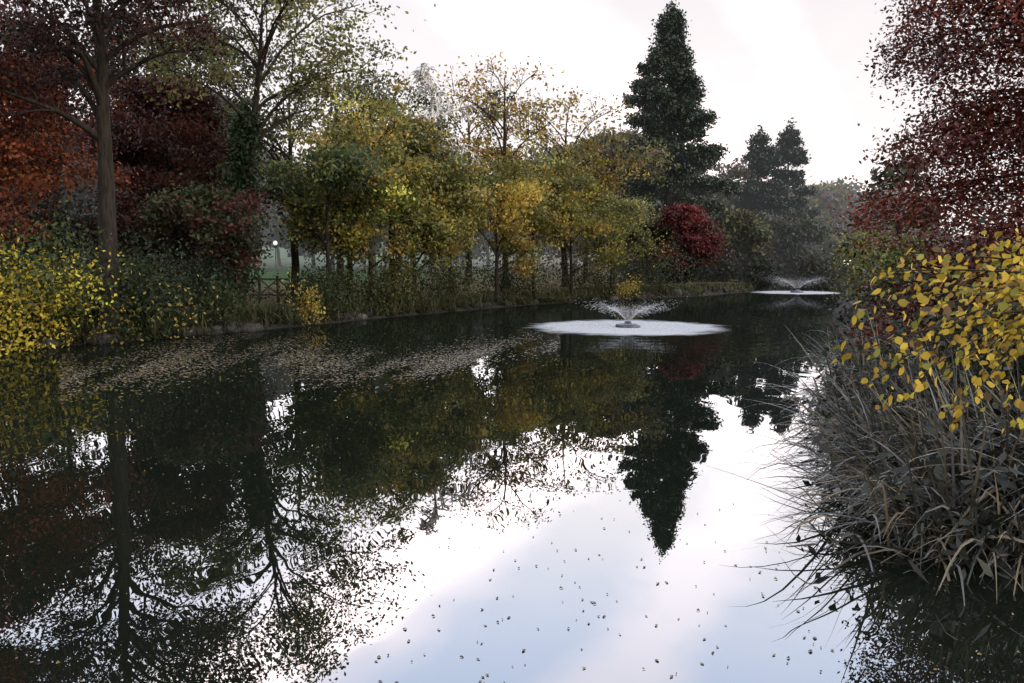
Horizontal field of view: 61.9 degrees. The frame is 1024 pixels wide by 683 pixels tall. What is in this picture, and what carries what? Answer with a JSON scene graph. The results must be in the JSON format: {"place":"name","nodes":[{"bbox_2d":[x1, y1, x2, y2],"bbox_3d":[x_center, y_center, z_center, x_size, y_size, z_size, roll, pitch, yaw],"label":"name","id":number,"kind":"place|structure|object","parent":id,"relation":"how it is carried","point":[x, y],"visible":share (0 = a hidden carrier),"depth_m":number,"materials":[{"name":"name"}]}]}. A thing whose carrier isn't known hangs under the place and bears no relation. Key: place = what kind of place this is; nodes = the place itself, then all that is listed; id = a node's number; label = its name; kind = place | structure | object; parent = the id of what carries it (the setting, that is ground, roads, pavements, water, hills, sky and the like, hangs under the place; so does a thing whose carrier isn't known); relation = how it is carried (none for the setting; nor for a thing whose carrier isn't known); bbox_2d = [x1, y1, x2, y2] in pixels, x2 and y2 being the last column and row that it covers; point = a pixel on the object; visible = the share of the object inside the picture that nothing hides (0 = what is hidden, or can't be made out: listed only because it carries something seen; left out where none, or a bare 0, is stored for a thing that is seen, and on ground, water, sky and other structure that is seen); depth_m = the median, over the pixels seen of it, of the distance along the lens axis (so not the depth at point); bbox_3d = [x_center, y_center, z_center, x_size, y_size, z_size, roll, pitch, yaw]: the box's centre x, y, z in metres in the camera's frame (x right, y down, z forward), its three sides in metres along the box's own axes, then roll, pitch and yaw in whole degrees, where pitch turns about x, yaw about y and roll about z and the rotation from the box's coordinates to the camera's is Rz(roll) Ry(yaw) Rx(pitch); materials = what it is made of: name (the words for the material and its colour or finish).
{"place":"outdoors","nodes":[
{"label":"outdoors","id":0,"kind":"place"},
{"bbox_2d":[0,286,1023,682],"bbox_3d":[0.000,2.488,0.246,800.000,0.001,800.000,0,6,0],"label":"water","id":1,"kind":"structure","parent":0,"point":[222,456],"depth_m":8.20,"materials":[{"name":"black liquid"}]},
{"bbox_2d":[0,300,1019,682],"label":"floating leaves","id":2,"kind":"object","parent":1,"relation":"on","point":[260,348],"visible":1,"depth_m":19.53,"materials":[{"name":"brown plant"}]},
{"bbox_2d":[700,278,1023,605],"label":"bank reeds","id":3,"kind":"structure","parent":1,"relation":"in","point":[959,490],"depth_m":7.95,"materials":[{"name":"plant"}]},
{"bbox_2d":[0,0,1023,236],"label":"sky","id":4,"kind":"structure","parent":0,"point":[771,62],"materials":[{"name":"white"}]},
{"bbox_2d":[12,237,1023,577],"bbox_3d":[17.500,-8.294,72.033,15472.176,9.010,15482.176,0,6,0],"label":"ground","id":5,"kind":"structure","parent":0,"point":[284,269],"depth_m":61.01,"materials":[{"name":"green plant"}]},
{"bbox_2d":[0,165,76,271],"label":"dark shrub","id":6,"kind":"object","parent":5,"relation":"on","point":[20,232],"visible":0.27,"depth_m":33.82,"materials":[{"name":"red plant"}]},
{"bbox_2d":[0,183,134,286],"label":"dark shrub","id":7,"kind":"object","parent":5,"relation":"on","point":[52,218],"visible":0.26,"depth_m":35.02,"materials":[{"name":"green plant"}]},
{"bbox_2d":[0,192,144,356],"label":"yellow shrub","id":8,"kind":"object","parent":5,"relation":"on","point":[41,290],"visible":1,"depth_m":23.00,"materials":[{"name":"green plant"}]},
{"bbox_2d":[0,1,145,261],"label":"tree","id":9,"kind":"object","parent":5,"relation":"on","point":[14,151],"visible":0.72,"depth_m":26.23,"materials":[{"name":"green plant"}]},
{"bbox_2d":[28,258,120,319],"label":"bank shrub","id":10,"kind":"object","parent":5,"relation":"on","point":[65,276],"visible":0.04,"depth_m":25.50,"materials":[{"name":"green plant"}]},
{"bbox_2d":[0,4,168,249],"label":"dark tree","id":11,"kind":"object","parent":5,"relation":"on","point":[117,58],"visible":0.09,"depth_m":43.50,"materials":[{"name":"red plant"}]},
{"bbox_2d":[44,233,146,320],"bbox_3d":[-12.857,-1.998,26.765,3.556,2.866,3.213,4,7,34],"label":"bank shrub","id":12,"kind":"object","parent":5,"relation":"on","point":[83,268],"visible":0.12,"depth_m":26.46,"materials":[{"name":"green plant"}]},
{"bbox_2d":[45,132,151,244],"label":"tree","id":13,"kind":"object","parent":5,"relation":"on","point":[81,186],"visible":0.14,"depth_m":82.77,"materials":[{"name":"green plant"}]},
{"bbox_2d":[60,245,159,315],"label":"bank shrub","id":14,"kind":"object","parent":5,"relation":"on","point":[119,269],"visible":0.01,"depth_m":27.73,"materials":[{"name":"green plant"}]},
{"bbox_2d":[52,158,177,267],"bbox_3d":[-23.316,-7.375,49.423,7.616,8.667,8.721,-3,7,-30],"label":"dark shrub","id":15,"kind":"object","parent":5,"relation":"on","point":[88,205],"visible":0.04,"depth_m":48.51,"materials":[{"name":"green plant"}]},
{"bbox_2d":[77,191,211,295],"bbox_3d":[-16.752,-4.700,39.477,7.292,5.673,5.479,4,7,38],"label":"dark shrub","id":16,"kind":"object","parent":5,"relation":"on","point":[152,251],"visible":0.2,"depth_m":39.31,"materials":[{"name":"red plant"}]},
{"bbox_2d":[0,0,291,331],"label":"tall dark tree","id":17,"kind":"object","parent":5,"relation":"on","point":[98,21],"visible":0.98,"depth_m":24.99,"materials":[{"name":"brown plant"}]},
{"bbox_2d":[56,212,247,344],"bbox_3d":[-11.526,-1.973,26.097,5.910,4.102,7.163,0,6,0],"label":"yellow shrub","id":18,"kind":"object","parent":5,"relation":"on","point":[155,311],"visible":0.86,"depth_m":25.67,"materials":[{"name":"green plant"}]},
{"bbox_2d":[121,255,187,327],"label":"bank shrub","id":19,"kind":"object","parent":5,"relation":"on","point":[156,284],"visible":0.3,"depth_m":26.36,"materials":[{"name":"green plant"}]},
{"bbox_2d":[64,73,273,296],"bbox_3d":[-15.377,-6.633,37.134,9.437,10.501,7.300,4,7,35],"label":"red tree","id":20,"kind":"object","parent":5,"relation":"on","point":[142,140],"visible":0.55,"depth_m":36.30,"materials":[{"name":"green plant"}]},
{"bbox_2d":[63,8,296,288],"bbox_3d":[-17.633,-10.484,46.924,11.769,16.045,12.453,-5,8,-43],"label":"dark tree","id":21,"kind":"object","parent":5,"relation":"on","point":[244,33],"visible":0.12,"depth_m":46.73,"materials":[{"name":"green plant"}]},
{"bbox_2d":[151,177,227,292],"bbox_3d":[-16.174,-5.333,43.648,6.261,6.189,5.556,0,6,0],"label":"dark shrub","id":22,"kind":"object","parent":5,"relation":"on","point":[188,253],"visible":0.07,"depth_m":43.21,"materials":[{"name":"green plant"}]},
{"bbox_2d":[116,180,284,292],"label":"tree","id":23,"kind":"object","parent":5,"relation":"on","point":[229,225],"visible":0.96,"depth_m":29.87,"materials":[{"name":"green plant"}]},
{"bbox_2d":[161,245,243,311],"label":"bank shrub","id":24,"kind":"object","parent":5,"relation":"on","point":[198,270],"visible":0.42,"depth_m":29.71,"materials":[{"name":"green plant"}]},
{"bbox_2d":[172,268,262,322],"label":"bank shrub","id":25,"kind":"object","parent":5,"relation":"on","point":[221,300],"visible":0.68,"depth_m":28.73,"materials":[{"name":"green plant"}]},
{"bbox_2d":[206,86,272,304],"bbox_3d":[-10.727,-5.315,33.129,2.919,8.946,2.463,-5,7,-39],"label":"ivy on trunk","id":26,"kind":"object","parent":5,"relation":"on","point":[240,153],"visible":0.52,"depth_m":32.73,"materials":[{"name":"green plant"}]},
{"bbox_2d":[206,87,287,233],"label":"tree","id":27,"kind":"object","parent":5,"relation":"on","point":[268,209],"visible":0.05,"depth_m":108.91,"materials":[{"name":"green plant"}]},
{"bbox_2d":[128,18,400,297],"bbox_3d":[-10.882,-7.930,39.918,10.960,12.511,10.102,0,6,0],"label":"green tree","id":28,"kind":"object","parent":5,"relation":"on","point":[272,137],"visible":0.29,"depth_m":39.03,"materials":[{"name":"green plant"}]},
{"bbox_2d":[204,275,325,304],"bbox_3d":[-10.090,-2.040,35.701,0.199,1.517,5.911,5,8,43],"label":"fence","id":29,"kind":"object","parent":5,"relation":"on","point":[277,279],"visible":0.27,"depth_m":35.73,"materials":[{"name":"brown wood"}]},
{"bbox_2d":[104,0,435,305],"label":"ivy tree","id":30,"kind":"object","parent":5,"relation":"on","point":[291,89],"visible":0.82,"depth_m":32.89,"materials":[{"name":"green plant"}]},
{"bbox_2d":[257,146,305,266],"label":"tree","id":31,"kind":"object","parent":5,"relation":"on","point":[279,264],"depth_m":121.40,"materials":[{"name":"green plant"}]},
{"bbox_2d":[265,197,319,268],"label":"tree","id":32,"kind":"object","parent":5,"relation":"on","point":[276,237],"visible":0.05,"depth_m":104.66,"materials":[{"name":"green plant"}]},
{"bbox_2d":[205,132,400,300],"bbox_3d":[-7.562,-4.654,34.386,7.969,7.170,6.280,3,7,31],"label":"tree","id":33,"kind":"object","parent":5,"relation":"on","point":[330,166],"visible":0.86,"depth_m":33.58,"materials":[{"name":"green plant"}]},
{"bbox_2d":[258,259,364,310],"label":"bank shrub","id":34,"kind":"object","parent":5,"relation":"on","point":[323,290],"visible":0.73,"depth_m":32.78,"materials":[{"name":"green plant"}]},
{"bbox_2d":[296,284,328,323],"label":"yellow shrub","id":35,"kind":"object","parent":5,"relation":"on","point":[312,306],"visible":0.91,"depth_m":31.52,"materials":[{"name":"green plant"}]},
{"bbox_2d":[274,236,386,308],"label":"bank shrub","id":36,"kind":"object","parent":5,"relation":"on","point":[344,287],"visible":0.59,"depth_m":34.21,"materials":[{"name":"green plant"}]},
{"bbox_2d":[266,54,409,283],"bbox_3d":[-10.823,-10.414,54.183,11.182,14.498,13.887,0,6,0],"label":"dark tree","id":37,"kind":"object","parent":5,"relation":"on","point":[337,109],"visible":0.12,"depth_m":52.59,"materials":[{"name":"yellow plant"}]},
{"bbox_2d":[279,160,436,297],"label":"tree","id":38,"kind":"object","parent":5,"relation":"on","point":[364,232],"visible":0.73,"depth_m":35.44,"materials":[{"name":"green plant"}]},
{"bbox_2d":[272,73,450,299],"bbox_3d":[-6.641,-6.227,37.153,8.725,9.689,9.617,0,6,0],"label":"yellow green tree","id":39,"kind":"object","parent":5,"relation":"on","point":[356,133],"visible":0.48,"depth_m":35.74,"materials":[{"name":"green plant"}]},
{"bbox_2d":[314,193,419,271],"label":"tree belt","id":40,"kind":"object","parent":5,"relation":"on","point":[377,240],"visible":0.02,"depth_m":81.48,"materials":[{"name":"green plant"}]},
{"bbox_2d":[0,276,755,349],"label":"grass bank tufts","id":41,"kind":"object","parent":5,"relation":"on","point":[271,314],"visible":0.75,"depth_m":32.97,"materials":[{"name":"green plant"}]},
{"bbox_2d":[317,65,456,283],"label":"dark tree","id":42,"kind":"object","parent":5,"relation":"on","point":[425,103],"visible":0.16,"depth_m":54.78,"materials":[{"name":"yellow plant"}]},
{"bbox_2d":[341,249,434,307],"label":"bank shrub","id":43,"kind":"object","parent":5,"relation":"on","point":[382,289],"visible":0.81,"depth_m":36.13,"materials":[{"name":"green plant"}]},
{"bbox_2d":[343,251,438,303],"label":"bank shrub","id":44,"kind":"object","parent":5,"relation":"on","point":[412,293],"visible":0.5,"depth_m":37.52,"materials":[{"name":"green plant"}]},
{"bbox_2d":[327,95,501,295],"bbox_3d":[-5.047,-6.393,40.112,9.068,9.550,8.732,-6,8,-44],"label":"olive tree","id":45,"kind":"object","parent":5,"relation":"on","point":[431,147],"visible":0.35,"depth_m":39.10,"materials":[{"name":"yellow plant"}]},
{"bbox_2d":[343,175,510,297],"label":"tree","id":46,"kind":"object","parent":5,"relation":"on","point":[452,245],"visible":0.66,"depth_m":38.30,"materials":[{"name":"green plant"}]},
{"bbox_2d":[0,286,865,352],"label":"waterline rocks","id":47,"kind":"object","parent":5,"relation":"on","point":[247,327],"visible":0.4,"depth_m":28.43,"materials":[{"name":"grey stone"}]},
{"bbox_2d":[401,62,483,294],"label":"pale bare tree","id":48,"kind":"object","parent":5,"relation":"on","point":[425,77],"visible":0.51,"depth_m":42.15,"materials":[{"name":"grey plant"}]},
{"bbox_2d":[385,236,499,298],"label":"bank shrub","id":49,"kind":"object","parent":5,"relation":"on","point":[435,288],"visible":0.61,"depth_m":40.43,"materials":[{"name":"green plant"}]},
{"bbox_2d":[390,153,511,294],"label":"tree","id":50,"kind":"object","parent":5,"relation":"on","point":[492,180],"visible":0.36,"depth_m":39.19,"materials":[{"name":"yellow plant"}]},
{"bbox_2d":[418,225,501,296],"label":"bank shrub","id":51,"kind":"object","parent":5,"relation":"on","point":[460,280],"visible":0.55,"depth_m":41.70,"materials":[{"name":"green plant"}]},
{"bbox_2d":[415,81,526,283],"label":"dark tree","id":52,"kind":"object","parent":5,"relation":"on","point":[489,96],"visible":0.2,"depth_m":58.80,"materials":[{"name":"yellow plant"}]},
{"bbox_2d":[455,204,493,266],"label":"tree belt","id":53,"kind":"object","parent":5,"relation":"on","point":[478,251],"visible":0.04,"depth_m":110.58,"materials":[{"name":"green plant"}]},
{"bbox_2d":[417,51,586,288],"bbox_3d":[-1.086,-9.967,50.797,8.588,14.465,11.391,-3,6,-24],"label":"tall yellow tree","id":54,"kind":"object","parent":5,"relation":"on","point":[477,143],"visible":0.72,"depth_m":49.92,"materials":[{"name":"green plant"}]},
{"bbox_2d":[453,176,553,301],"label":"tree","id":55,"kind":"object","parent":5,"relation":"on","point":[507,225],"visible":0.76,"depth_m":42.40,"materials":[{"name":"yellow plant"}]},
{"bbox_2d":[458,234,567,294],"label":"bank shrub","id":56,"kind":"object","parent":5,"relation":"on","point":[504,278],"visible":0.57,"depth_m":45.32,"materials":[{"name":"green plant"}]},
{"bbox_2d":[464,243,571,300],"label":"bank shrub","id":57,"kind":"object","parent":5,"relation":"on","point":[541,284],"visible":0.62,"depth_m":45.31,"materials":[{"name":"green plant"}]},
{"bbox_2d":[461,150,610,296],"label":"tree","id":58,"kind":"object","parent":5,"relation":"on","point":[505,167],"visible":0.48,"depth_m":44.78,"materials":[{"name":"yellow plant"}]},
{"bbox_2d":[481,205,593,262],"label":"tree belt","id":59,"kind":"object","parent":5,"relation":"on","point":[547,249],"visible":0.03,"depth_m":98.14,"materials":[{"name":"green plant"}]},
{"bbox_2d":[489,86,649,286],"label":"tree","id":60,"kind":"object","parent":5,"relation":"on","point":[589,192],"visible":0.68,"depth_m":52.52,"materials":[{"name":"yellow plant"}]},
{"bbox_2d":[522,132,629,279],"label":"tree","id":61,"kind":"object","parent":5,"relation":"on","point":[560,152],"visible":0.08,"depth_m":68.32,"materials":[{"name":"green plant"}]},
{"bbox_2d":[516,163,639,297],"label":"tree","id":62,"kind":"object","parent":5,"relation":"on","point":[589,224],"visible":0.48,"depth_m":46.37,"materials":[{"name":"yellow plant"}]},
{"bbox_2d":[535,228,631,291],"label":"bank shrub","id":63,"kind":"object","parent":5,"relation":"on","point":[575,266],"visible":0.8,"depth_m":49.33,"materials":[{"name":"green plant"}]},
{"bbox_2d":[564,232,639,289],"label":"bank shrub","id":64,"kind":"object","parent":5,"relation":"on","point":[596,280],"visible":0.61,"depth_m":50.20,"materials":[{"name":"green plant"}]},
{"bbox_2d":[542,191,665,288],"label":"tree","id":65,"kind":"object","parent":5,"relation":"on","point":[634,207],"visible":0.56,"depth_m":49.99,"materials":[{"name":"green plant"}]},
{"bbox_2d":[554,117,680,284],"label":"olive tree","id":66,"kind":"object","parent":5,"relation":"on","point":[652,157],"visible":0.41,"depth_m":56.29,"materials":[{"name":"green plant"}]},
{"bbox_2d":[607,273,649,298],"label":"yellow shrub","id":67,"kind":"object","parent":5,"relation":"on","point":[625,290],"visible":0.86,"depth_m":50.22,"materials":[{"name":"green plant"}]},
{"bbox_2d":[546,128,713,177],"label":"tree","id":68,"kind":"object","parent":5,"relation":"on","point":[628,133],"visible":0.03,"depth_m":73.92,"materials":[{"name":"green plant"}]},
{"bbox_2d":[618,256,656,280],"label":"shrub","id":69,"kind":"object","parent":5,"relation":"on","point":[627,269],"visible":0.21,"depth_m":68.92,"materials":[{"name":"green plant"}]},
{"bbox_2d":[582,222,706,289],"bbox_3d":[7.617,-5.282,53.031,8.134,4.237,6.714,-4,7,-36],"label":"bank shrub","id":70,"kind":"object","parent":5,"relation":"on","point":[644,275],"visible":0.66,"depth_m":52.68,"materials":[{"name":"green plant"}]},
{"bbox_2d":[607,203,687,282],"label":"tree","id":71,"kind":"object","parent":5,"relation":"on","point":[658,230],"visible":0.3,"depth_m":62.01,"materials":[{"name":"green plant"}]},
{"bbox_2d":[607,235,712,289],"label":"bank shrub","id":72,"kind":"object","parent":5,"relation":"on","point":[661,270],"visible":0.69,"depth_m":53.76,"materials":[{"name":"green plant"}]},
{"bbox_2d":[598,0,744,279],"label":"conifer tree","id":73,"kind":"object","parent":5,"relation":"on","point":[673,106],"visible":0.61,"depth_m":66.92,"materials":[{"name":"green plant"}]},
{"bbox_2d":[656,250,698,283],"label":"shrub","id":74,"kind":"object","parent":5,"relation":"on","point":[694,270],"visible":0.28,"depth_m":61.24,"materials":[{"name":"green plant"}]},
{"bbox_2d":[633,201,734,283],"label":"red tree","id":75,"kind":"object","parent":5,"relation":"on","point":[679,218],"visible":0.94,"depth_m":59.51,"materials":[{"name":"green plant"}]},
{"bbox_2d":[672,157,757,216],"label":"tree","id":76,"kind":"object","parent":5,"relation":"on","point":[735,171],"visible":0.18,"depth_m":81.87,"materials":[{"name":"green plant"}]},
{"bbox_2d":[691,244,746,281],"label":"shrub","id":77,"kind":"object","parent":5,"relation":"on","point":[721,271],"visible":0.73,"depth_m":65.65,"materials":[{"name":"green plant"}]},
{"bbox_2d":[706,205,776,270],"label":"tree","id":78,"kind":"object","parent":5,"relation":"on","point":[751,233],"visible":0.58,"depth_m":66.98,"materials":[{"name":"green plant"}]},
{"bbox_2d":[725,256,778,278],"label":"shrub","id":79,"kind":"object","parent":5,"relation":"on","point":[738,262],"visible":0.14,"depth_m":73.32,"materials":[{"name":"green plant"}]},
{"bbox_2d":[727,120,794,257],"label":"cedar tree","id":80,"kind":"object","parent":5,"relation":"on","point":[761,195],"visible":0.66,"depth_m":81.76,"materials":[{"name":"green plant"}]},
{"bbox_2d":[735,251,786,289],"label":"shrub","id":81,"kind":"object","parent":5,"relation":"on","point":[761,276],"visible":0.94,"depth_m":64.75,"materials":[{"name":"green plant"}]},
{"bbox_2d":[760,248,796,277],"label":"shrub","id":82,"kind":"object","parent":5,"relation":"on","point":[781,260],"visible":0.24,"depth_m":77.19,"materials":[{"name":"green plant"}]},
{"bbox_2d":[736,209,838,256],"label":"tree","id":83,"kind":"object","parent":5,"relation":"on","point":[791,233],"visible":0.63,"depth_m":75.92,"materials":[{"name":"green plant"}]},
{"bbox_2d":[749,177,835,228],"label":"tree","id":84,"kind":"object","parent":5,"relation":"on","point":[831,218],"depth_m":101.35,"materials":[{"name":"green plant"}]},
{"bbox_2d":[766,117,823,257],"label":"cedar tree","id":85,"kind":"object","parent":5,"relation":"on","point":[786,144],"visible":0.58,"depth_m":83.88,"materials":[{"name":"green plant"}]},
{"bbox_2d":[767,246,830,278],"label":"shrub","id":86,"kind":"object","parent":5,"relation":"on","point":[791,264],"visible":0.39,"depth_m":76.99,"materials":[{"name":"green plant"}]},
{"bbox_2d":[789,250,844,288],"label":"shrub","id":87,"kind":"object","parent":5,"relation":"on","point":[816,278],"visible":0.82,"depth_m":67.31,"materials":[{"name":"green plant"}]},
{"bbox_2d":[782,182,859,216],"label":"tree","id":88,"kind":"object","parent":5,"relation":"on","point":[827,193],"visible":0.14,"depth_m":108.92,"materials":[{"name":"green plant"}]},
{"bbox_2d":[796,215,853,256],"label":"tree","id":89,"kind":"object","parent":5,"relation":"on","point":[827,226],"visible":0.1,"depth_m":97.49,"materials":[{"name":"green plant"}]},
{"bbox_2d":[809,249,852,278],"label":"shrub","id":90,"kind":"object","parent":5,"relation":"on","point":[832,263],"visible":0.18,"depth_m":77.15,"materials":[{"name":"green plant"}]},
{"bbox_2d":[810,199,855,229],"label":"tree","id":91,"kind":"object","parent":5,"relation":"on","point":[836,220],"visible":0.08,"depth_m":108.19,"materials":[{"name":"green plant"}]},
{"bbox_2d":[804,230,863,258],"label":"tree","id":92,"kind":"object","parent":5,"relation":"on","point":[814,247],"visible":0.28,"depth_m":94.34,"materials":[{"name":"green plant"}]},
{"bbox_2d":[828,182,879,233],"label":"tree","id":93,"kind":"object","parent":5,"relation":"on","point":[848,193],"visible":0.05,"depth_m":114.46,"materials":[{"name":"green plant"}]},
{"bbox_2d":[831,199,896,241],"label":"tree","id":94,"kind":"object","parent":5,"relation":"on","point":[842,212],"visible":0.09,"depth_m":106.85,"materials":[{"name":"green plant"}]},
{"bbox_2d":[812,227,917,299],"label":"shrub","id":95,"kind":"object","parent":5,"relation":"on","point":[855,260],"visible":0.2,"depth_m":38.31,"materials":[{"name":"green plant"}]},
{"bbox_2d":[809,175,936,209],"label":"tree","id":96,"kind":"object","parent":5,"relation":"on","point":[842,182],"visible":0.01,"depth_m":140.06,"materials":[{"name":"green plant"}]},
{"bbox_2d":[835,117,948,305],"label":"dark tree","id":97,"kind":"object","parent":5,"relation":"on","point":[884,175],"visible":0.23,"depth_m":33.55,"materials":[{"name":"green plant"}]},
{"bbox_2d":[820,200,966,321],"bbox_3d":[11.997,-2.497,26.888,5.431,4.006,5.537,-5,7,-39],"label":"shrub","id":98,"kind":"object","parent":5,"relation":"on","point":[893,260],"visible":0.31,"depth_m":26.51,"materials":[{"name":"green plant"}]},
{"bbox_2d":[793,227,1022,362],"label":"dark shrub","id":99,"kind":"object","parent":5,"relation":"on","point":[855,285],"visible":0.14,"depth_m":17.08,"materials":[{"name":"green plant"}]},
{"bbox_2d":[809,218,1023,428],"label":"dark shrub","id":100,"kind":"object","parent":5,"relation":"on","point":[976,370],"visible":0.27,"depth_m":9.96,"materials":[{"name":"green plant"}]},
{"bbox_2d":[826,0,1023,360],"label":"tree","id":101,"kind":"object","parent":5,"relation":"on","point":[952,134],"visible":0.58,"depth_m":14.93,"materials":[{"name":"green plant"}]},
{"bbox_2d":[831,225,1023,433],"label":"shrub","id":102,"kind":"object","parent":5,"relation":"on","point":[1006,285],"visible":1,"depth_m":5.73,"materials":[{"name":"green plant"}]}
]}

